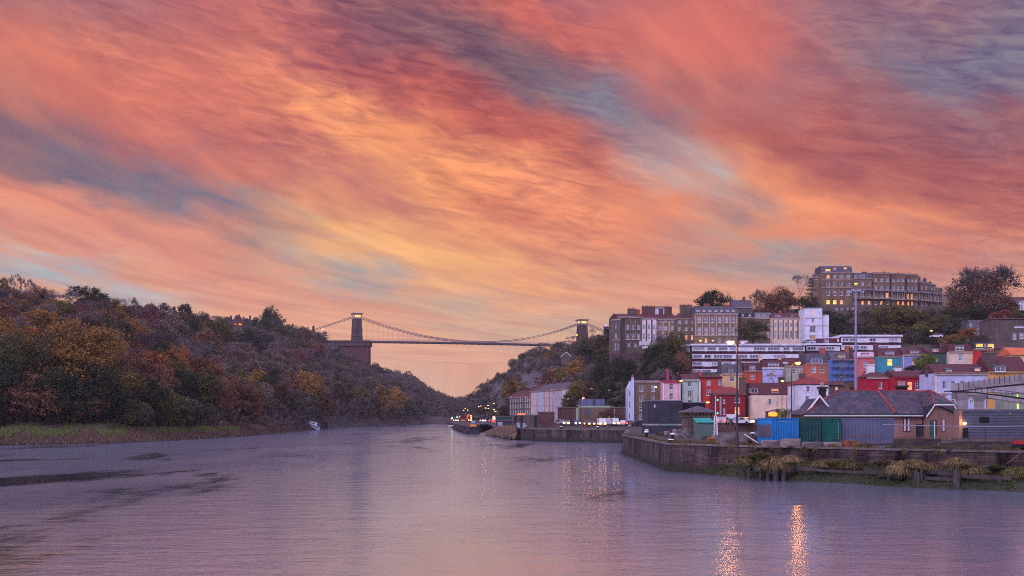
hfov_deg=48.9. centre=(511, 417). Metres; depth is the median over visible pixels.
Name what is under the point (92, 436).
reeds
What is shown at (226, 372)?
broadleaf tree
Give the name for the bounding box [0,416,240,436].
bank grass
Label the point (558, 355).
broadleaf tree
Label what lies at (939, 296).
crescent house
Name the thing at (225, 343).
broadleaf tree
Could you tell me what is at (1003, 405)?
glazed tower
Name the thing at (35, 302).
broadleaf tree
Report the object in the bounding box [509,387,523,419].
terraced house
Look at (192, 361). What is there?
broadleaf tree
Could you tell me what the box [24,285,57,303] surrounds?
broadleaf tree
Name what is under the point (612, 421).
van
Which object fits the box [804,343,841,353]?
apartment block
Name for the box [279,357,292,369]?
broadleaf tree
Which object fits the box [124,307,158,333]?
thinning tree
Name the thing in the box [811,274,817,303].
crescent house
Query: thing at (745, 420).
car
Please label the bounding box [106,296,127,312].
broadleaf tree
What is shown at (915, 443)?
timber baulk
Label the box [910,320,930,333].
broadleaf tree
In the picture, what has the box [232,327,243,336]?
broadleaf tree
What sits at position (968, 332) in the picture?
broadleaf tree
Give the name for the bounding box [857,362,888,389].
terraced house
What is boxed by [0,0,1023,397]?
sky
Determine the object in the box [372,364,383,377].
broadleaf tree
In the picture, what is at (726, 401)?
corner house
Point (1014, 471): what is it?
grass tussock
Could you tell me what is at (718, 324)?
georgian house
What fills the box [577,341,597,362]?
broadleaf tree
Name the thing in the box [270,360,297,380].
broadleaf tree
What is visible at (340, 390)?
broadleaf tree
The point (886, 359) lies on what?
terraced house
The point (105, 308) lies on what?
broadleaf tree
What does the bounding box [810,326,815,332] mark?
window
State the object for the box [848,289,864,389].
floodlight mast
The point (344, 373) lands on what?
broadleaf tree
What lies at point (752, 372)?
terraced house
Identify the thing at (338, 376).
broadleaf tree
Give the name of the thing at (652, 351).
broadleaf tree
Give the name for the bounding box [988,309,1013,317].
shrub
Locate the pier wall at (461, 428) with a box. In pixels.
[447,420,480,433]
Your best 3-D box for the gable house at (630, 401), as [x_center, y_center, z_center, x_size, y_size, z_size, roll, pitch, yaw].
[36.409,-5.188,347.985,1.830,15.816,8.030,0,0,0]
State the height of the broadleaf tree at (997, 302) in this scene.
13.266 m
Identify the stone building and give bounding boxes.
[495,420,512,425]
[512,415,537,426]
[537,412,554,426]
[578,405,610,425]
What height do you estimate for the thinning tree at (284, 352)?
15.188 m
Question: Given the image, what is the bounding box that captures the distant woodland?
[382,368,467,416]
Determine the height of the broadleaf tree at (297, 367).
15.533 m
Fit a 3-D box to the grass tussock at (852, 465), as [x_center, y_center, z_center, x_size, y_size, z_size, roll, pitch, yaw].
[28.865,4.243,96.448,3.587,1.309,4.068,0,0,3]
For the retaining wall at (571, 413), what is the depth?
352.00 m
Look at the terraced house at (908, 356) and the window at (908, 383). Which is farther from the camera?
the terraced house at (908, 356)
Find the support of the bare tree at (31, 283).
on the hillside at (342, 421)
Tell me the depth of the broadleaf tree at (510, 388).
697.90 m
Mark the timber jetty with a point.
(922, 476)
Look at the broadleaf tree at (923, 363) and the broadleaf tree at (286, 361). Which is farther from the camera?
the broadleaf tree at (286, 361)
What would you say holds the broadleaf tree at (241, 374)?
on the hillside at (342, 421)
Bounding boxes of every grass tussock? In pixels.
[729,455,755,470]
[748,451,770,471]
[748,455,797,473]
[777,455,803,471]
[809,459,832,473]
[821,459,842,472]
[833,459,865,470]
[870,459,896,476]
[882,460,913,478]
[897,459,934,478]
[912,462,943,476]
[941,457,976,481]
[953,464,984,481]
[980,464,1007,475]
[995,466,1023,478]
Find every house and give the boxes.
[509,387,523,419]
[516,387,530,413]
[524,386,534,414]
[530,380,544,414]
[537,380,551,411]
[544,379,560,411]
[552,378,568,420]
[561,352,570,364]
[561,377,580,397]
[609,307,641,354]
[611,318,624,352]
[626,375,633,425]
[628,380,660,420]
[640,305,656,347]
[655,306,668,314]
[656,306,675,343]
[660,369,681,399]
[675,304,692,340]
[676,372,700,401]
[690,303,738,343]
[698,370,721,408]
[709,387,746,417]
[717,358,742,389]
[729,296,752,312]
[738,313,754,342]
[739,375,790,418]
[741,355,762,382]
[754,313,770,343]
[760,358,784,382]
[769,308,799,343]
[781,350,802,381]
[788,371,827,417]
[800,346,828,380]
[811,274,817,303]
[815,265,852,305]
[826,344,853,381]
[849,346,874,381]
[852,271,873,305]
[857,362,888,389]
[872,271,891,305]
[872,343,901,372]
[884,365,922,392]
[890,272,906,305]
[897,344,925,369]
[905,274,919,305]
[918,276,930,305]
[919,348,991,408]
[922,344,946,363]
[923,278,937,305]
[929,281,944,305]
[941,338,972,363]
[942,295,949,305]
[964,336,994,363]
[976,350,1023,408]
[993,344,1005,355]
[997,348,1023,361]
[1011,297,1023,309]
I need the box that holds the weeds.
[622,433,1022,455]
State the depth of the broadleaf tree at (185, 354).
335.66 m
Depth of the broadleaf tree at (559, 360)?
729.84 m
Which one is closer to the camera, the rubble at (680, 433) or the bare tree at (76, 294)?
the rubble at (680, 433)
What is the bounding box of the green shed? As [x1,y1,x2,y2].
[693,418,713,438]
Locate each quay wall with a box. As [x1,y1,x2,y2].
[492,426,625,442]
[621,430,1023,472]
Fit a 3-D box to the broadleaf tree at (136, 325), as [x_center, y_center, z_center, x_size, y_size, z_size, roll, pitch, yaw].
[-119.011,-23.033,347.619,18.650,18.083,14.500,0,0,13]
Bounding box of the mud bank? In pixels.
[709,462,1023,492]
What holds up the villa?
on the hillside at (910, 345)
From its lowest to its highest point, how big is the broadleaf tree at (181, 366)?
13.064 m
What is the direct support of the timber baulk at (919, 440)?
on the quay ground at (637, 431)
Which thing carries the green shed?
on the quay ground at (637, 431)
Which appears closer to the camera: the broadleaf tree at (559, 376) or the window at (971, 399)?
the window at (971, 399)
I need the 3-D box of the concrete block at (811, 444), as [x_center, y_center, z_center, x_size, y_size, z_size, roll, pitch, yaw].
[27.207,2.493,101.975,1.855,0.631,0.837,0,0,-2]
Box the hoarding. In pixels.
[495,416,511,419]
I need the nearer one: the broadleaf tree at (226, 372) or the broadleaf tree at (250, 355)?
the broadleaf tree at (226, 372)
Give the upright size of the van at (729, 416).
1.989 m
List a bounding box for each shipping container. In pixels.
[758,418,798,443]
[799,418,820,442]
[821,418,840,442]
[841,418,894,443]
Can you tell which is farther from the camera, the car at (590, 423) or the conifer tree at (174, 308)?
the conifer tree at (174, 308)
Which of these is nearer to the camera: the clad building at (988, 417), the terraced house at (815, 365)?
the clad building at (988, 417)
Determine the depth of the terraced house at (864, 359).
362.00 m
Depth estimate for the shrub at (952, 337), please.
408.89 m
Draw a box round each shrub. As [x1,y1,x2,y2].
[0,386,50,423]
[56,393,110,423]
[111,393,149,425]
[128,402,155,426]
[145,383,194,426]
[165,399,196,426]
[172,392,195,405]
[180,398,206,420]
[182,401,217,425]
[597,409,616,417]
[778,408,792,417]
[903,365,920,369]
[938,333,971,343]
[952,336,975,343]
[963,335,994,342]
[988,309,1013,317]
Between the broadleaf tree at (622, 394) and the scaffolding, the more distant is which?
the broadleaf tree at (622, 394)
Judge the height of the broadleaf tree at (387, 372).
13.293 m
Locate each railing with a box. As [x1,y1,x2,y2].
[555,424,641,428]
[840,436,893,447]
[897,437,1023,449]
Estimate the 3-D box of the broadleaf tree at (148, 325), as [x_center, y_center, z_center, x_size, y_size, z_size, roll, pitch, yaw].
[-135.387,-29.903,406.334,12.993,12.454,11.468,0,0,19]
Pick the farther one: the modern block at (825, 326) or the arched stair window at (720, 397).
the modern block at (825, 326)
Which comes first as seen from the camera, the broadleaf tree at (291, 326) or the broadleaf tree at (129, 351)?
the broadleaf tree at (129, 351)
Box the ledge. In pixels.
[952,439,1023,442]
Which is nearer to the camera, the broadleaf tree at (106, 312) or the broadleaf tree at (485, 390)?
the broadleaf tree at (106, 312)
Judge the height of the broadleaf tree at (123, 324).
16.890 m
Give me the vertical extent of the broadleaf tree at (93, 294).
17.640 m
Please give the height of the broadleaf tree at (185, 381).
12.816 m
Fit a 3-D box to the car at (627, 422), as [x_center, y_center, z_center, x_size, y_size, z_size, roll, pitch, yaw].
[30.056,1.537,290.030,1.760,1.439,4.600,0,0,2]
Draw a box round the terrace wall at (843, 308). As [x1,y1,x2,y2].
[816,306,946,314]
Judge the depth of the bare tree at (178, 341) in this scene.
389.21 m
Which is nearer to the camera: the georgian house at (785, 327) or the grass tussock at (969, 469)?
the grass tussock at (969, 469)
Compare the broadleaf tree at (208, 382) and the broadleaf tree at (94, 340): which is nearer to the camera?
the broadleaf tree at (94, 340)
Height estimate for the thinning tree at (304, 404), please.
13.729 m
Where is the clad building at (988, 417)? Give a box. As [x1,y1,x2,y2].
[954,409,1023,438]
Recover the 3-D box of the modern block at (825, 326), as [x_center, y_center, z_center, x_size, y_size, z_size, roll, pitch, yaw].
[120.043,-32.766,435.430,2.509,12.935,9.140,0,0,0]
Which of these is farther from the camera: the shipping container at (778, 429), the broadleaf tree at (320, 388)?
the broadleaf tree at (320, 388)
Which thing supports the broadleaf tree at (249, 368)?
on the hillside at (342, 421)
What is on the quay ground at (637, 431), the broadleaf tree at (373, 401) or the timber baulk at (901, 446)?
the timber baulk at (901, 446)
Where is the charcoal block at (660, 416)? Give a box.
[642,400,705,433]
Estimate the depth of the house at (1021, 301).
600.24 m
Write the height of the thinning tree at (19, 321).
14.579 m
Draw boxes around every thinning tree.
[0,314,32,335]
[9,288,33,302]
[62,311,89,328]
[65,301,102,318]
[68,352,122,365]
[84,299,108,310]
[123,304,143,315]
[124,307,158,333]
[132,302,173,328]
[204,353,225,366]
[221,344,235,359]
[223,347,246,365]
[272,348,296,364]
[274,335,289,351]
[283,346,306,370]
[292,391,313,420]
[297,347,314,359]
[314,368,333,385]
[352,379,364,386]
[367,365,378,374]
[405,390,415,399]
[460,403,467,412]
[479,396,490,405]
[479,404,491,414]
[499,398,509,409]
[515,363,522,371]
[527,360,539,371]
[530,345,545,357]
[540,368,550,379]
[573,355,585,362]
[648,367,675,379]
[652,332,675,379]
[748,289,775,312]
[902,330,924,343]
[948,262,1023,318]
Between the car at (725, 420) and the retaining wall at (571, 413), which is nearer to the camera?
the car at (725, 420)
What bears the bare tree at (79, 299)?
on the hillside at (342, 421)
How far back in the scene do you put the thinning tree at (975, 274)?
459.90 m
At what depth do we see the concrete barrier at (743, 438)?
112.86 m
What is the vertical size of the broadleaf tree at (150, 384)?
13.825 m
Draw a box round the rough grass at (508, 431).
[484,424,517,438]
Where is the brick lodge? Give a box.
[786,381,957,439]
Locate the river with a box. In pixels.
[0,424,1023,575]
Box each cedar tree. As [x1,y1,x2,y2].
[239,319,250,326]
[804,278,817,298]
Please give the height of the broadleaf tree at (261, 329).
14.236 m
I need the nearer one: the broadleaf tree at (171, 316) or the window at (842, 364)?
the window at (842, 364)
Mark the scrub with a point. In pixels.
(490, 415)
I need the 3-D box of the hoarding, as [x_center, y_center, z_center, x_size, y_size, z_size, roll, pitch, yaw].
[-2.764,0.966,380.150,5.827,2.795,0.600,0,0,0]
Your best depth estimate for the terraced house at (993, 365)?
236.08 m
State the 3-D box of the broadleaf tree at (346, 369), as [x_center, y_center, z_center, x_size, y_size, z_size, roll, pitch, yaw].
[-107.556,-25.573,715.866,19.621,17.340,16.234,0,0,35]
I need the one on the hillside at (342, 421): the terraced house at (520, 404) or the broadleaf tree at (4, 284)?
the broadleaf tree at (4, 284)
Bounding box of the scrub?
[457,306,1014,420]
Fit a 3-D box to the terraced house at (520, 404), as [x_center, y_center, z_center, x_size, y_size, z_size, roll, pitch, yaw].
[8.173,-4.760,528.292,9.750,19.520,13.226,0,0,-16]
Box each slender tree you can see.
[130,298,138,314]
[491,394,496,407]
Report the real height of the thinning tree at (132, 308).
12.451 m
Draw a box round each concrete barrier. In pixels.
[714,434,734,443]
[739,435,747,442]
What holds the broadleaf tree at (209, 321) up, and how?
on the hillside at (342, 421)
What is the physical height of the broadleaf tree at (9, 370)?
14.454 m
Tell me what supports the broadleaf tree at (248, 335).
on the hillside at (342, 421)
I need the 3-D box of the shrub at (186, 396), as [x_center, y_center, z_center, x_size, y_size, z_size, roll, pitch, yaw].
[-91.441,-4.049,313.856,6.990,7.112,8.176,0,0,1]
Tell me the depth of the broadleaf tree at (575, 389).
427.43 m
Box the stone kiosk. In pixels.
[678,406,716,436]
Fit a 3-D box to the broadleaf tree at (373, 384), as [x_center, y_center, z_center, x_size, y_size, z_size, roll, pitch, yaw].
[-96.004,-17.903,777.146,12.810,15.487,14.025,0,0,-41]
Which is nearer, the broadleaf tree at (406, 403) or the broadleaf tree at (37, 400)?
the broadleaf tree at (37, 400)
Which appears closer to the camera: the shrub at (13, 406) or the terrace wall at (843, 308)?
the shrub at (13, 406)
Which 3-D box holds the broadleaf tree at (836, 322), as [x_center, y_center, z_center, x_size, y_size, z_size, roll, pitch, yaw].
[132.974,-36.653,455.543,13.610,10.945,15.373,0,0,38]
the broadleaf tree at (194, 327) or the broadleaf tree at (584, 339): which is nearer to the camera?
the broadleaf tree at (194, 327)
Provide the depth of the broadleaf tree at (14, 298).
369.21 m
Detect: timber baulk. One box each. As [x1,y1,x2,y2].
[891,445,932,447]
[894,438,941,441]
[894,441,937,444]
[933,445,979,448]
[940,442,1010,445]
[946,447,978,449]
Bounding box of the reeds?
[0,413,327,444]
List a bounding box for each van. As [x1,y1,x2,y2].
[597,418,605,425]
[606,418,619,425]
[639,341,652,346]
[726,414,735,418]
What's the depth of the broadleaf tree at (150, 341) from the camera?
373.69 m
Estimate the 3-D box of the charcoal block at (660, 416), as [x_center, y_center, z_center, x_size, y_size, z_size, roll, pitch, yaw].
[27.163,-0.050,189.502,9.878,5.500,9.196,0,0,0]
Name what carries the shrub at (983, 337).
on the hillside at (910, 345)
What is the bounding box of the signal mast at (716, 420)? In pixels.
[711,396,717,437]
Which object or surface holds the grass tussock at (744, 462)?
on the mud bank
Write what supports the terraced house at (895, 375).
on the quay ground at (637, 431)
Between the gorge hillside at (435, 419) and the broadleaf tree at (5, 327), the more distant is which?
the gorge hillside at (435, 419)
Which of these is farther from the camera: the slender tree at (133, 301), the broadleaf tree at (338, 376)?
the broadleaf tree at (338, 376)
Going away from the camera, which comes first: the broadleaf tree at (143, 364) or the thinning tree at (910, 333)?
the broadleaf tree at (143, 364)
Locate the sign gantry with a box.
[576,399,614,424]
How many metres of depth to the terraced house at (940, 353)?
354.00 m
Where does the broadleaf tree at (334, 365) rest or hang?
on the hillside at (342, 421)
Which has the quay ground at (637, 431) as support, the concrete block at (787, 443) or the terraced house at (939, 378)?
the terraced house at (939, 378)
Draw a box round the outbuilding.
[825,381,844,394]
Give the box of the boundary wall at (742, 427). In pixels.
[715,419,757,431]
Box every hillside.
[0,349,419,445]
[420,404,462,423]
[465,309,1021,420]
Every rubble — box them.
[676,429,687,437]
[683,434,691,437]
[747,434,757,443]
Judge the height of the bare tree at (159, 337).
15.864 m
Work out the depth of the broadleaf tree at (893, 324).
446.35 m
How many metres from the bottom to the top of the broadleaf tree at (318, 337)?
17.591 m
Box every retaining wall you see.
[557,407,625,425]
[609,353,644,374]
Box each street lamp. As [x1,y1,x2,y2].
[726,341,747,446]
[783,362,800,411]
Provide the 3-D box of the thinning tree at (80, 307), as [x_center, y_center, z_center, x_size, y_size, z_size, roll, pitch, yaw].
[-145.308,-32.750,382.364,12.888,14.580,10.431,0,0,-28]
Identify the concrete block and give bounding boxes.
[761,440,777,446]
[779,439,800,447]
[802,441,822,446]
[823,441,841,446]
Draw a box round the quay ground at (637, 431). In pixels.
[452,421,1010,447]
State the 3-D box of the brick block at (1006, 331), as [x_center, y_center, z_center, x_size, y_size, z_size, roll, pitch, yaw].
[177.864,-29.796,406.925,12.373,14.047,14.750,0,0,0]
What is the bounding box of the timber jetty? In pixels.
[742,465,1010,488]
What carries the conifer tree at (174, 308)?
on the hillside at (342, 421)
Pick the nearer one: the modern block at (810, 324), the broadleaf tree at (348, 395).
the modern block at (810, 324)
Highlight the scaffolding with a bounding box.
[831,358,853,382]
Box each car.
[554,420,565,424]
[563,420,569,424]
[571,420,580,424]
[587,421,594,425]
[625,420,631,425]
[717,417,729,424]
[731,417,753,424]
[930,334,942,337]
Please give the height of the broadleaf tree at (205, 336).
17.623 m
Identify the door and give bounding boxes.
[916,424,921,438]
[930,421,933,438]
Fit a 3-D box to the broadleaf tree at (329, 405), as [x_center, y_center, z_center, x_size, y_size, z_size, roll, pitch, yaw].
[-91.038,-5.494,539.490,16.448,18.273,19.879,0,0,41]
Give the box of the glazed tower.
[995,393,1023,408]
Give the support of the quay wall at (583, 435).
in the river
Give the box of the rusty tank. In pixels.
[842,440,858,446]
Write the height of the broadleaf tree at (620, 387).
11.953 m
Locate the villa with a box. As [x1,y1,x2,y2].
[960,315,991,339]
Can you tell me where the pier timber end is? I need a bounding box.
[469,424,478,433]
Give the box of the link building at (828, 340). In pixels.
[812,337,839,342]
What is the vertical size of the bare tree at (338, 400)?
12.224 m
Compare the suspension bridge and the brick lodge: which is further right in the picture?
the brick lodge
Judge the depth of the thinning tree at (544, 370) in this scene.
739.62 m
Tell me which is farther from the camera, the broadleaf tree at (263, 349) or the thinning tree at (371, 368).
the thinning tree at (371, 368)
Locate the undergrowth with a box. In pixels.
[0,312,427,427]
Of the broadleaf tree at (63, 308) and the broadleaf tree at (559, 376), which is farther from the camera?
the broadleaf tree at (559, 376)
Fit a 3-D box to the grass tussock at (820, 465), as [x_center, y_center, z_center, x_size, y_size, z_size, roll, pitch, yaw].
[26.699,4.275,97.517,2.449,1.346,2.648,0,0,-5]
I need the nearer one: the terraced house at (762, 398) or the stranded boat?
the terraced house at (762, 398)
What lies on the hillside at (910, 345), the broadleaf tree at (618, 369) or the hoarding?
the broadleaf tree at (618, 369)
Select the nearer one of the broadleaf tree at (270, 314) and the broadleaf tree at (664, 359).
the broadleaf tree at (664, 359)
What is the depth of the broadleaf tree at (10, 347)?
247.92 m
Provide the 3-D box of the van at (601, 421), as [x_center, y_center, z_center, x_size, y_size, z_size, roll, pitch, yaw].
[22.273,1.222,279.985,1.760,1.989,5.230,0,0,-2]
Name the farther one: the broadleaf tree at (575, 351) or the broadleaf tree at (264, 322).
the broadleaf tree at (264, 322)
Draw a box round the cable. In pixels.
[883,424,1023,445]
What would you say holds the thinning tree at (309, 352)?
on the hillside at (342, 421)
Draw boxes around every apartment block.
[681,344,689,366]
[689,344,806,372]
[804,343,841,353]
[834,335,902,351]
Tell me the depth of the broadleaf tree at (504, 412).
598.65 m
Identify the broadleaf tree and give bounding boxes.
[0,278,10,300]
[0,294,21,306]
[0,298,20,323]
[0,314,32,343]
[0,323,65,381]
[0,330,29,347]
[0,357,29,410]
[0,389,11,424]
[1,287,15,300]
[1,368,63,423]
[10,300,30,317]
[14,324,42,352]
[15,297,35,316]
[16,307,63,332]
[17,313,138,409]
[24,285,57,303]
[28,296,42,306]
[30,364,94,422]
[35,302,59,315]
[37,297,55,306]
[41,301,78,319]
[54,364,102,407]
[55,314,66,328]
[56,299,76,312]
[58,362,134,423]
[64,285,111,312]
[66,307,107,328]
[90,307,118,324]
[93,302,118,314]
[99,314,140,352]
[104,353,136,377]
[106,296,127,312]
[110,307,128,324]
[110,313,154,346]
[117,368,150,411]
[117,376,172,424]
[120,330,146,354]
[121,355,153,381]
[123,345,136,359]
[124,346,175,373]
[131,318,157,333]
[141,331,157,349]
[141,362,180,394]
[144,303,160,319]
[145,341,182,361]
[152,331,186,350]
[154,318,191,346]
[159,312,187,328]
[161,342,195,374]
[162,358,192,387]
[170,367,199,397]
[173,314,203,348]
[175,303,196,322]
[179,312,198,320]
[179,366,226,409]
[184,356,207,369]
[189,327,226,355]
[191,340,225,360]
[191,357,223,387]
[196,310,213,322]
[199,316,222,333]
[201,317,236,345]
[202,374,238,415]
[210,361,243,390]
[216,357,245,374]
[218,339,231,355]
[218,375,256,409]
[227,329,239,344]
[228,341,255,359]
[232,325,266,359]
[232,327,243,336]
[235,369,249,380]
[235,389,267,419]
[239,357,268,376]
[240,349,267,370]
[245,378,266,406]
[249,368,272,386]
[251,314,273,333]
[253,324,265,333]
[256,340,267,358]
[257,374,283,398]
[258,332,276,347]
[258,381,278,408]
[260,304,286,325]
[260,347,284,369]
[261,359,289,387]
[263,331,280,343]
[268,372,291,397]
[269,318,284,328]
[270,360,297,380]
[272,326,287,339]
[273,380,294,404]
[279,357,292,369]
[280,369,305,398]
[284,386,303,408]
[285,324,301,333]
[285,327,302,340]
[289,337,308,359]
[289,362,301,375]
[294,370,320,397]
[295,341,320,360]
[295,361,315,378]
[299,327,316,342]
[302,390,321,419]
[304,354,317,368]
[307,371,325,412]
[309,338,325,354]
[309,361,321,374]
[313,332,327,344]
[313,342,326,361]
[317,389,340,423]
[319,375,334,397]
[320,360,344,372]
[326,366,337,379]
[327,346,341,358]
[327,371,341,384]
[327,380,348,409]
[333,351,354,365]
[335,372,341,380]
[337,359,351,368]
[337,365,352,376]
[339,374,359,391]
[340,371,348,376]
[346,354,360,367]
[346,392,355,404]
[346,399,358,416]
[349,384,370,414]
[353,395,370,415]
[357,366,371,374]
[365,375,382,386]
[367,390,379,410]
[369,381,377,390]
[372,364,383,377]
[372,384,393,417]
[381,371,392,379]
[384,385,408,414]
[389,377,403,390]
[389,402,404,418]
[398,399,412,416]
[404,404,412,412]
[410,397,426,416]
[410,403,420,416]
[469,394,480,401]
[475,403,484,414]
[479,393,491,400]
[480,386,490,394]
[496,405,509,415]
[498,372,507,381]
[500,376,525,404]
[506,367,518,373]
[507,358,517,367]
[514,373,522,380]
[525,351,537,361]
[525,357,536,366]
[525,365,532,373]
[534,357,552,372]
[541,369,558,383]
[543,350,555,359]
[550,352,561,363]
[550,370,568,382]
[551,359,558,367]
[552,341,565,349]
[557,358,572,367]
[561,360,582,379]
[561,378,590,404]
[561,392,578,406]
[563,372,586,382]
[566,344,582,359]
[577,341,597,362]
[579,336,590,343]
[580,363,593,376]
[580,379,599,401]
[582,355,595,369]
[583,368,594,382]
[588,335,607,354]
[590,359,613,387]
[591,348,608,365]
[593,376,617,402]
[603,328,608,347]
[604,355,638,382]
[605,397,625,406]
[609,381,625,395]
[613,389,625,406]
[623,377,639,386]
[624,368,646,378]
[638,343,664,373]
[639,361,666,379]
[648,353,680,367]
[662,363,684,378]
[664,327,690,363]
[672,350,695,373]
[693,289,734,305]
[734,318,770,343]
[760,286,799,312]
[793,294,820,312]
[822,310,834,321]
[829,314,853,334]
[837,318,864,334]
[851,325,879,334]
[857,307,884,327]
[866,302,922,334]
[902,310,935,330]
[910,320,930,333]
[911,353,939,369]
[913,358,929,369]
[915,328,940,344]
[916,307,939,325]
[927,313,952,333]
[933,306,949,313]
[939,307,962,318]
[939,317,968,335]
[942,268,1023,318]
[945,288,977,309]
[956,301,988,320]
[959,327,980,338]
[977,293,1006,313]
[992,295,1021,316]
[1004,309,1023,317]
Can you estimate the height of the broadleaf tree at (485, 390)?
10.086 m
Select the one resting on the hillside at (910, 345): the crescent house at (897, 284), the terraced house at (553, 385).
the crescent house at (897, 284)
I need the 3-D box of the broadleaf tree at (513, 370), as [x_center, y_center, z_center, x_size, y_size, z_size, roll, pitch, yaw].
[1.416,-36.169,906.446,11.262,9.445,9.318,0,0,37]
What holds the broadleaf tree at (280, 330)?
on the hillside at (342, 421)
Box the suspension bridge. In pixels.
[314,313,603,368]
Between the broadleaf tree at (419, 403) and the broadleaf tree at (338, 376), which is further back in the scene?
the broadleaf tree at (419, 403)
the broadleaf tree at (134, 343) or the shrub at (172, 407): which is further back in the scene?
the broadleaf tree at (134, 343)
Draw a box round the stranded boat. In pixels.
[309,421,320,429]
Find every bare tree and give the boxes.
[0,288,10,304]
[1,277,17,296]
[10,274,24,286]
[19,278,36,292]
[44,290,81,301]
[70,297,88,311]
[114,296,130,305]
[132,331,174,349]
[138,335,155,348]
[174,337,192,351]
[182,332,198,347]
[187,341,211,356]
[189,351,203,360]
[268,341,283,349]
[322,344,336,358]
[322,351,336,361]
[332,399,346,418]
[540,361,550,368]
[791,274,811,309]
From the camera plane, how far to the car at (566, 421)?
298.28 m
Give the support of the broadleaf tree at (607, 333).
on the hillside at (910, 345)
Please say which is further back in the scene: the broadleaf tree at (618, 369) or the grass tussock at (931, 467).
the broadleaf tree at (618, 369)
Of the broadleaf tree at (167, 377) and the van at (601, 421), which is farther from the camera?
the broadleaf tree at (167, 377)
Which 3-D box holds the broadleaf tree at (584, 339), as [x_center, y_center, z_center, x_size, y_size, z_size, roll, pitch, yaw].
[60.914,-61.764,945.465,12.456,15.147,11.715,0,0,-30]
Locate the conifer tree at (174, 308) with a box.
[172,306,177,317]
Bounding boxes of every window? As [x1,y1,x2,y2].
[720,397,721,414]
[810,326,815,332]
[840,362,844,368]
[887,359,891,365]
[907,382,911,389]
[915,382,918,389]
[942,381,946,389]
[969,396,973,404]
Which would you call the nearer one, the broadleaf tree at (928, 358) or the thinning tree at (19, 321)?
the thinning tree at (19, 321)
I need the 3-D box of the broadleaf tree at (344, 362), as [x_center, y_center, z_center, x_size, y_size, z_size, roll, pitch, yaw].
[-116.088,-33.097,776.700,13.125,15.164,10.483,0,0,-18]
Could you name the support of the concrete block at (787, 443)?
on the quay wall at (691, 457)
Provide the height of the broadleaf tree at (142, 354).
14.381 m
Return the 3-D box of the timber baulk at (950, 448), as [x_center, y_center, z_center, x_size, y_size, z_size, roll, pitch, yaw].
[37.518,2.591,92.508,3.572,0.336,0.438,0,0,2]
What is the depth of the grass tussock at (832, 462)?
96.65 m
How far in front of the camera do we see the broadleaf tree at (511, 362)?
1044.65 m
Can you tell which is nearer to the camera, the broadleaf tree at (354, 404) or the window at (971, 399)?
the window at (971, 399)
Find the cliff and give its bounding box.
[465,355,547,419]
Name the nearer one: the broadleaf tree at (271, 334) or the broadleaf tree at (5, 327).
the broadleaf tree at (5, 327)
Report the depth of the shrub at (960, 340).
390.97 m
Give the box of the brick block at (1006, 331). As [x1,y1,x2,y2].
[979,315,1023,347]
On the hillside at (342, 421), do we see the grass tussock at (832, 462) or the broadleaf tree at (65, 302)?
the broadleaf tree at (65, 302)
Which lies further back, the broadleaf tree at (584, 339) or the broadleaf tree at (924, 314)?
the broadleaf tree at (584, 339)
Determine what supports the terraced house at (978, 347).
on the hillside at (910, 345)
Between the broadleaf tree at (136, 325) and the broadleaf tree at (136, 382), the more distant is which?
the broadleaf tree at (136, 325)
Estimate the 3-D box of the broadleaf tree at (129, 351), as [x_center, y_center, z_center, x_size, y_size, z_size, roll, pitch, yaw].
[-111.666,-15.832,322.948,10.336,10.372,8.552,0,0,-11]
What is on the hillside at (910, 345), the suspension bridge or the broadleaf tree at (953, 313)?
the broadleaf tree at (953, 313)
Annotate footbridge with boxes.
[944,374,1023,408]
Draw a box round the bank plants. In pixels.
[706,458,1023,489]
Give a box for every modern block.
[799,308,821,343]
[822,315,828,336]
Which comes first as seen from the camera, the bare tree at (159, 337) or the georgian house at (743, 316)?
the bare tree at (159, 337)
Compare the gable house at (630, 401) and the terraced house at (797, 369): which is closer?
the gable house at (630, 401)
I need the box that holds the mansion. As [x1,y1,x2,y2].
[227,314,252,327]
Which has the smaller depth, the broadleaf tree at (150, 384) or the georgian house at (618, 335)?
the broadleaf tree at (150, 384)
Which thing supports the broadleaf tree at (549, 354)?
on the hillside at (910, 345)
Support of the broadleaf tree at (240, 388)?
on the hillside at (342, 421)
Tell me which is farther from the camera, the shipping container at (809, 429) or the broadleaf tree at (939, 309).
the broadleaf tree at (939, 309)
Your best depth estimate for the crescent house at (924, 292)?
527.80 m

